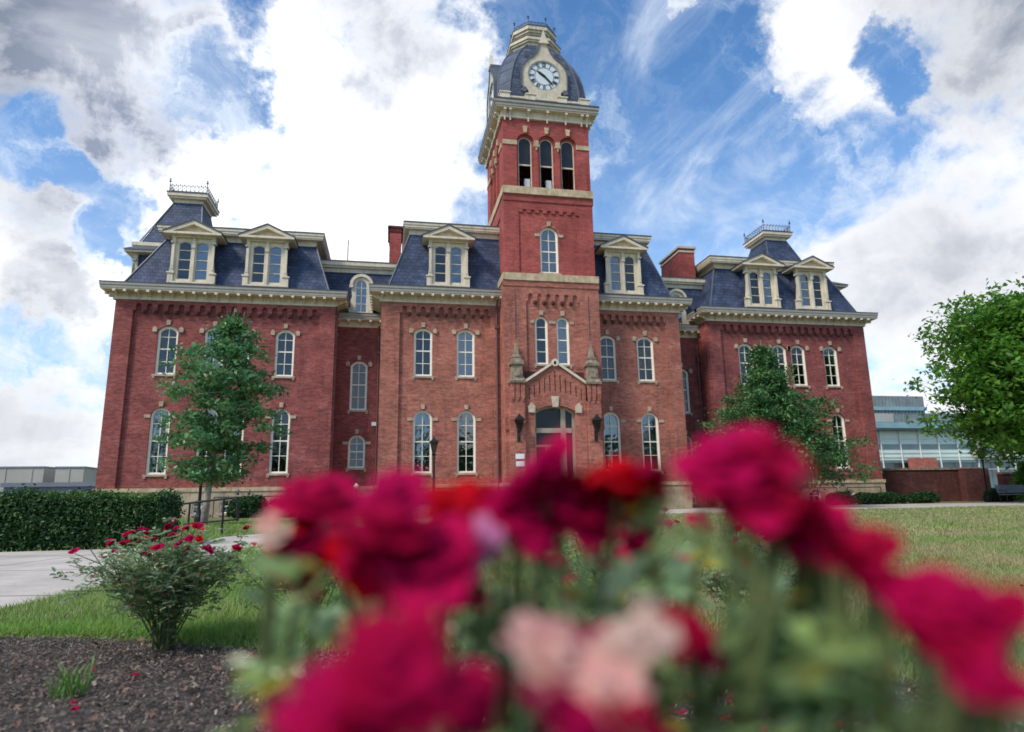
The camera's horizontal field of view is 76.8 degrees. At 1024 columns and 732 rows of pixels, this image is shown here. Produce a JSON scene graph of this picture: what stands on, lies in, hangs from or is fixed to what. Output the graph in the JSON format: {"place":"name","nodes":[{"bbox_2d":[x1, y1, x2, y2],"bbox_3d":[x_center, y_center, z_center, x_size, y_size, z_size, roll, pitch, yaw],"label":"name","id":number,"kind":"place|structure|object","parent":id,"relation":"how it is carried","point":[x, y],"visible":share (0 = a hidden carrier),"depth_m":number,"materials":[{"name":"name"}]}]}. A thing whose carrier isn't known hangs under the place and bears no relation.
{"place":"outdoors","nodes":[
{"label":"outdoors","id":0,"kind":"place"},
{"bbox_2d":[0,502,1023,609],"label":"path","id":1,"kind":"structure","parent":0,"point":[26,574],"depth_m":8.03,"materials":[{"name":"grey concrete"}]},
{"bbox_2d":[995,484,1023,502],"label":"bench","id":2,"kind":"object","parent":1,"relation":"on","point":[1006,489],"visible":1,"depth_m":36.29,"materials":[{"name":"grey metal"}]},
{"bbox_2d":[0,0,1023,467],"label":"sky","id":3,"kind":"structure","parent":0,"point":[888,135],"materials":[{"name":"blue"}]},
{"bbox_2d":[0,501,1023,682],"bbox_3d":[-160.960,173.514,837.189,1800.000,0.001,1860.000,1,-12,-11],"label":"lawn","id":4,"kind":"structure","parent":0,"point":[220,518],"depth_m":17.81,"materials":[{"name":"green plant"}]},
{"bbox_2d":[0,466,55,489],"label":"storage block","id":5,"kind":"structure","parent":4,"relation":"on","point":[23,474],"depth_m":79.29,"materials":[{"name":"grey metal"}]},
{"bbox_2d":[0,482,95,492],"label":"building","id":6,"kind":"structure","parent":4,"relation":"on","point":[58,486],"depth_m":52.98,"materials":[{"name":"grey metal"}]},
{"bbox_2d":[54,466,96,481],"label":"storage block","id":7,"kind":"structure","parent":4,"relation":"on","point":[74,474],"depth_m":78.51,"materials":[{"name":"grey metal"}]},
{"bbox_2d":[0,483,186,551],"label":"hedge","id":8,"kind":"object","parent":4,"relation":"on","point":[33,518],"visible":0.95,"depth_m":10.89,"materials":[{"name":"green plant"}]},
{"bbox_2d":[0,610,333,644],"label":"edging grass","id":9,"kind":"structure","parent":4,"relation":"on","point":[74,628],"depth_m":3.75,"materials":[{"name":"green plant"}]},
{"bbox_2d":[194,409,212,521],"bbox_3d":[-10.902,3.538,22.734,0.382,4.070,0.382,1,-12,-11],"label":"street lamp","id":10,"kind":"object","parent":4,"relation":"on","point":[197,517],"visible":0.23,"depth_m":22.45,"materials":[{"name":"black metal"}]},
{"bbox_2d":[182,497,238,533],"bbox_3d":[-7.518,3.686,15.950,2.548,0.870,0.138,-9,-14,35],"label":"handrail","id":11,"kind":"object","parent":4,"relation":"on","point":[222,520],"visible":0.86,"depth_m":15.56,"materials":[{"name":"black metal"}]},
{"bbox_2d":[150,308,293,524],"bbox_3d":[-9.785,1.696,22.281,4.761,7.675,4.964,-10,-15,39],"label":"maple sapling","id":12,"kind":"object","parent":4,"relation":"on","point":[218,436],"visible":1,"depth_m":21.74,"materials":[{"name":"green plant"}]},
{"bbox_2d":[212,496,268,517],"bbox_3d":[-12.588,6.980,32.089,4.243,1.004,0.048,1,-12,-11],"label":"railing","id":13,"kind":"object","parent":4,"relation":"on","point":[225,497],"visible":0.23,"depth_m":31.82,"materials":[{"name":"black metal"}]},
{"bbox_2d":[225,494,266,517],"bbox_3d":[-12.426,6.593,30.441,1.947,1.164,1.600,1,-12,-11],"label":"shrub","id":14,"kind":"object","parent":4,"relation":"on","point":[252,506],"visible":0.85,"depth_m":29.91,"materials":[{"name":"green plant"}]},
{"bbox_2d":[230,542,352,631],"bbox_3d":[-1.154,1.225,3.661,0.860,0.602,0.915,7,-14,-35],"label":"rose bush","id":15,"kind":"object","parent":4,"relation":"on","point":[281,587],"visible":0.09,"depth_m":3.66,"materials":[{"name":"green plant"}]},
{"bbox_2d":[429,437,438,483],"bbox_3d":[-3.210,4.559,26.495,0.382,3.320,0.382,1,-12,-11],"label":"street lamp","id":16,"kind":"object","parent":4,"relation":"on","point":[433,442],"visible":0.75,"depth_m":26.62,"materials":[{"name":"black metal"}]},
{"bbox_2d":[92,16,885,517],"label":"university hall","id":17,"kind":"structure","parent":4,"relation":"on","point":[526,322],"depth_m":36.31,"materials":[{"name":"brick"}]},
{"bbox_2d":[142,401,174,478],"bbox_3d":[-18.234,3.812,33.362,1.560,3.960,0.380,1,-12,-11],"label":"window","id":18,"kind":"structure","parent":17,"relation":"in","point":[155,451],"depth_m":33.36,"materials":[{"name":"glass"}]},
{"bbox_2d":[151,320,183,377],"bbox_3d":[-18.304,-0.888,34.282,1.530,3.140,0.310,1,-12,-11],"label":"window","id":19,"kind":"structure","parent":17,"relation":"in","point":[167,336],"depth_m":34.37,"materials":[{"name":"glass"}]},
{"bbox_2d":[190,500,209,517],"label":"window","id":20,"kind":"structure","parent":17,"relation":"in","point":[194,506],"depth_m":32.89,"materials":[{"name":"paint"}]},
{"bbox_2d":[196,408,216,460],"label":"window","id":21,"kind":"structure","parent":17,"relation":"in","point":[211,411],"depth_m":34.03,"materials":[{"name":"paint"}]},
{"bbox_2d":[199,321,221,376],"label":"window","id":22,"kind":"structure","parent":17,"relation":"in","point":[201,330],"depth_m":34.80,"materials":[{"name":"glass"}]},
{"bbox_2d":[216,499,230,516],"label":"window","id":23,"kind":"structure","parent":17,"relation":"in","point":[226,501],"depth_m":33.15,"materials":[{"name":"paint"}]},
{"bbox_2d":[222,409,245,474],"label":"window","id":24,"kind":"structure","parent":17,"relation":"in","point":[242,432],"depth_m":34.15,"materials":[{"name":"glass"}]},
{"bbox_2d":[231,323,255,365],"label":"window","id":25,"kind":"structure","parent":17,"relation":"in","point":[249,331],"depth_m":35.16,"materials":[{"name":"glass"}]},
{"bbox_2d":[266,403,295,477],"bbox_3d":[-12.377,3.940,34.461,1.560,3.960,0.380,1,-12,-11],"label":"window","id":26,"kind":"structure","parent":17,"relation":"in","point":[278,459],"depth_m":34.45,"materials":[{"name":"glass"}]},
{"bbox_2d":[271,324,299,379],"bbox_3d":[-12.448,-0.761,35.381,1.530,3.140,0.310,1,-12,-11],"label":"window","id":27,"kind":"structure","parent":17,"relation":"in","point":[285,339],"depth_m":35.47,"materials":[{"name":"glass"}]},
{"bbox_2d":[343,429,370,471],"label":"window","id":28,"kind":"structure","parent":17,"relation":"in","point":[356,444],"depth_m":36.41,"materials":[{"name":"glass"}]},
{"bbox_2d":[346,355,371,413],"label":"window","id":29,"kind":"structure","parent":17,"relation":"in","point":[358,376],"depth_m":37.19,"materials":[{"name":"glass"}]},
{"bbox_2d":[407,404,437,476],"bbox_3d":[-4.784,3.980,34.448,1.620,3.870,0.380,1,-12,-11],"label":"window","id":30,"kind":"structure","parent":17,"relation":"in","point":[422,420],"depth_m":34.52,"materials":[{"name":"glass"}]},
{"bbox_2d":[409,322,436,379],"bbox_3d":[-4.875,-0.809,35.382,1.530,3.190,0.310,1,-12,-11],"label":"window","id":31,"kind":"structure","parent":17,"relation":"in","point":[422,337],"depth_m":35.47,"materials":[{"name":"glass"}]},
{"bbox_2d":[452,324,478,380],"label":"window","id":32,"kind":"structure","parent":17,"relation":"in","point":[465,338],"depth_m":35.90,"materials":[{"name":"glass"}]},
{"bbox_2d":[451,405,480,476],"bbox_3d":[-2.474,4.031,34.881,1.620,3.870,0.380,1,-12,-11],"label":"window","id":33,"kind":"structure","parent":17,"relation":"in","point":[466,423],"depth_m":34.93,"materials":[{"name":"glass"}]},
{"bbox_2d":[530,310,551,367],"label":"window","id":34,"kind":"structure","parent":17,"relation":"in","point":[541,332],"depth_m":35.34,"materials":[{"name":"glass"}]},
{"bbox_2d":[535,221,562,274],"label":"window","id":35,"kind":"structure","parent":17,"relation":"in","point":[548,237],"depth_m":36.60,"materials":[{"name":"glass"}]},
{"bbox_2d":[552,311,573,368],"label":"window","id":36,"kind":"structure","parent":17,"relation":"in","point":[562,325],"depth_m":35.57,"materials":[{"name":"glass"}]},
{"bbox_2d":[600,330,619,383],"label":"window","id":37,"kind":"structure","parent":17,"relation":"in","point":[608,356],"depth_m":37.44,"materials":[{"name":"glass"}]},
{"bbox_2d":[604,406,624,462],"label":"window","id":38,"kind":"structure","parent":17,"relation":"in","point":[612,440],"depth_m":36.56,"materials":[{"name":"glass"}]},
{"bbox_2d":[632,331,657,384],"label":"window","id":39,"kind":"structure","parent":17,"relation":"in","point":[646,373],"depth_m":37.85,"materials":[{"name":"glass"}]},
{"bbox_2d":[636,407,663,465],"bbox_3d":[7.892,4.261,36.827,1.660,3.860,0.380,1,-12,-11],"label":"window","id":40,"kind":"structure","parent":17,"relation":"in","point":[649,422],"depth_m":36.94,"materials":[{"name":"paint"}]},
{"bbox_2d":[682,363,692,415],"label":"window","id":41,"kind":"structure","parent":17,"relation":"in","point":[684,372],"depth_m":40.92,"materials":[{"name":"glass"}]},
{"bbox_2d":[686,430,695,449],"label":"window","id":42,"kind":"structure","parent":17,"relation":"in","point":[689,441],"depth_m":40.21,"materials":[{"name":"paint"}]},
{"bbox_2d":[692,498,699,506],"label":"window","id":43,"kind":"structure","parent":17,"relation":"in","point":[694,500],"depth_m":39.45,"materials":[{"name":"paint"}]},
{"bbox_2d":[734,338,756,385],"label":"window","id":44,"kind":"structure","parent":17,"relation":"in","point":[741,346],"depth_m":40.64,"materials":[{"name":"glass"}]},
{"bbox_2d":[768,339,791,388],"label":"window","id":45,"kind":"structure","parent":17,"relation":"in","point":[778,344],"depth_m":41.11,"materials":[{"name":"paint"}]},
{"bbox_2d":[787,340,810,388],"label":"window","id":46,"kind":"structure","parent":17,"relation":"in","point":[797,352],"depth_m":41.26,"materials":[{"name":"paint"}]},
{"bbox_2d":[819,341,842,388],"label":"window","id":47,"kind":"structure","parent":17,"relation":"in","point":[830,356],"depth_m":41.68,"materials":[{"name":"paint"}]},
{"bbox_2d":[827,408,852,471],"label":"window","id":48,"kind":"structure","parent":17,"relation":"in","point":[838,419],"depth_m":40.86,"materials":[{"name":"glass"}]},
{"bbox_2d":[0,632,1023,731],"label":"planting bed","id":49,"kind":"object","parent":4,"relation":"on","point":[11,715],"visible":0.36,"depth_m":2.58,"materials":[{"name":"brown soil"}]},
{"bbox_2d":[45,654,99,701],"bbox_3d":[-1.757,1.234,2.543,0.221,0.152,0.268,10,-16,-43],"label":"grass tuft","id":50,"kind":"object","parent":49,"relation":"on","point":[63,687],"visible":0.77,"depth_m":2.53,"materials":[{"name":"green plant"}]},
{"bbox_2d":[50,517,260,651],"bbox_3d":[-1.835,1.141,3.387,0.931,0.678,1.109,1,-12,-11],"label":"rose bush","id":51,"kind":"object","parent":49,"relation":"on","point":[171,580],"visible":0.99,"depth_m":3.25,"materials":[{"name":"green plant"}]},
{"bbox_2d":[215,467,648,731],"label":"rose bush","id":52,"kind":"object","parent":49,"relation":"on","point":[391,550],"visible":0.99,"depth_m":0.32,"materials":[{"name":"red plant"}]},
{"bbox_2d":[70,652,838,726],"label":"fallen petals","id":53,"kind":"object","parent":49,"relation":"on","point":[76,707],"visible":0.03,"depth_m":2.31,"materials":[{"name":"red plant"}]},
{"bbox_2d":[0,538,1023,731],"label":"leaf litter","id":54,"kind":"object","parent":49,"relation":"on","point":[18,722],"visible":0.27,"depth_m":2.75,"materials":[{"name":"brown plant"}]},
{"bbox_2d":[425,429,903,731],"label":"rose bush","id":55,"kind":"object","parent":49,"relation":"on","point":[588,679],"visible":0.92,"depth_m":0.37,"materials":[{"name":"red plant"}]},
{"bbox_2d":[634,423,1023,731],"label":"rose bush","id":56,"kind":"object","parent":49,"relation":"on","point":[958,632],"visible":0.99,"depth_m":0.30,"materials":[{"name":"green plant"}]},
{"bbox_2d":[524,509,735,621],"bbox_3d":[0.461,1.043,3.170,1.010,0.711,0.943,-10,-15,38],"label":"rose bush","id":57,"kind":"object","parent":4,"relation":"on","point":[590,576],"visible":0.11,"depth_m":3.05,"materials":[{"name":"green plant"}]},
{"bbox_2d":[689,527,791,610],"bbox_3d":[1.119,1.063,3.121,0.751,0.630,0.709,-5,-12,19],"label":"rose bush","id":58,"kind":"object","parent":4,"relation":"on","point":[719,582],"visible":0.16,"depth_m":3.06,"materials":[{"name":"green plant"}]},
{"bbox_2d":[685,340,884,491],"bbox_3d":[13.556,2.964,33.349,9.686,8.834,8.050,-4,-12,16],"label":"oak tree","id":59,"kind":"object","parent":4,"relation":"on","point":[771,400],"visible":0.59,"depth_m":31.94,"materials":[{"name":"green plant"}]},
{"bbox_2d":[828,491,852,504],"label":"shrub","id":60,"kind":"object","parent":4,"relation":"on","point":[841,496],"visible":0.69,"depth_m":37.41,"materials":[{"name":"green plant"}]},
{"bbox_2d":[847,487,881,492],"bbox_3d":[21.348,7.829,39.062,2.342,1.024,0.048,1,-12,-11],"label":"railing","id":61,"kind":"object","parent":4,"relation":"on","point":[861,487],"visible":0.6,"depth_m":39.10,"materials":[{"name":"black metal"}]},
{"bbox_2d":[849,491,905,504],"bbox_3d":[21.617,7.807,38.222,3.709,0.816,1.183,1,-12,-11],"label":"shrub","id":62,"kind":"object","parent":4,"relation":"on","point":[865,498],"visible":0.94,"depth_m":37.86,"materials":[{"name":"green plant"}]},
{"bbox_2d":[903,491,940,502],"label":"shrub","id":63,"kind":"object","parent":4,"relation":"on","point":[923,497],"visible":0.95,"depth_m":39.01,"materials":[{"name":"green plant"}]},
{"bbox_2d":[881,467,990,501],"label":"garden wall","id":64,"kind":"structure","parent":4,"relation":"on","point":[958,484],"depth_m":43.27,"materials":[{"name":"brick"}]},
{"bbox_2d":[872,396,1023,487],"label":"modern building","id":65,"kind":"structure","parent":4,"relation":"on","point":[901,444],"depth_m":69.25,"materials":[{"name":"glass"}]},
{"bbox_2d":[971,439,997,456],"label":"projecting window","id":66,"kind":"structure","parent":65,"relation":"in","point":[971,439],"depth_m":69.70,"materials":[{"name":"glass"}]},
{"bbox_2d":[894,272,1023,469],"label":"maple tree","id":67,"kind":"object","parent":4,"relation":"on","point":[989,377],"visible":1,"depth_m":33.26,"materials":[{"name":"green plant"}]},
{"bbox_2d":[979,449,991,501],"bbox_3d":[28.493,6.589,38.925,0.382,3.270,0.382,1,-12,-11],"label":"street lamp","id":68,"kind":"object","parent":4,"relation":"on","point":[988,498],"visible":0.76,"depth_m":38.81,"materials":[{"name":"black metal"}]},
{"bbox_2d":[982,487,1019,501],"bbox_3d":[30.196,7.913,39.907,2.259,0.994,1.229,1,-12,-11],"label":"shrub","id":69,"kind":"object","parent":4,"relation":"on","point":[993,494],"visible":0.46,"depth_m":39.48,"materials":[{"name":"green plant"}]},
{"bbox_2d":[995,472,1022,500],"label":"garden wall","id":70,"kind":"structure","parent":4,"relation":"on","point":[1003,478],"depth_m":42.82,"materials":[{"name":"brick"}]},
{"bbox_2d":[1008,459,1023,501],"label":"shrub","id":71,"kind":"object","parent":4,"relation":"on","point":[1018,477],"visible":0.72,"depth_m":38.14,"materials":[{"name":"green plant"}]}
]}

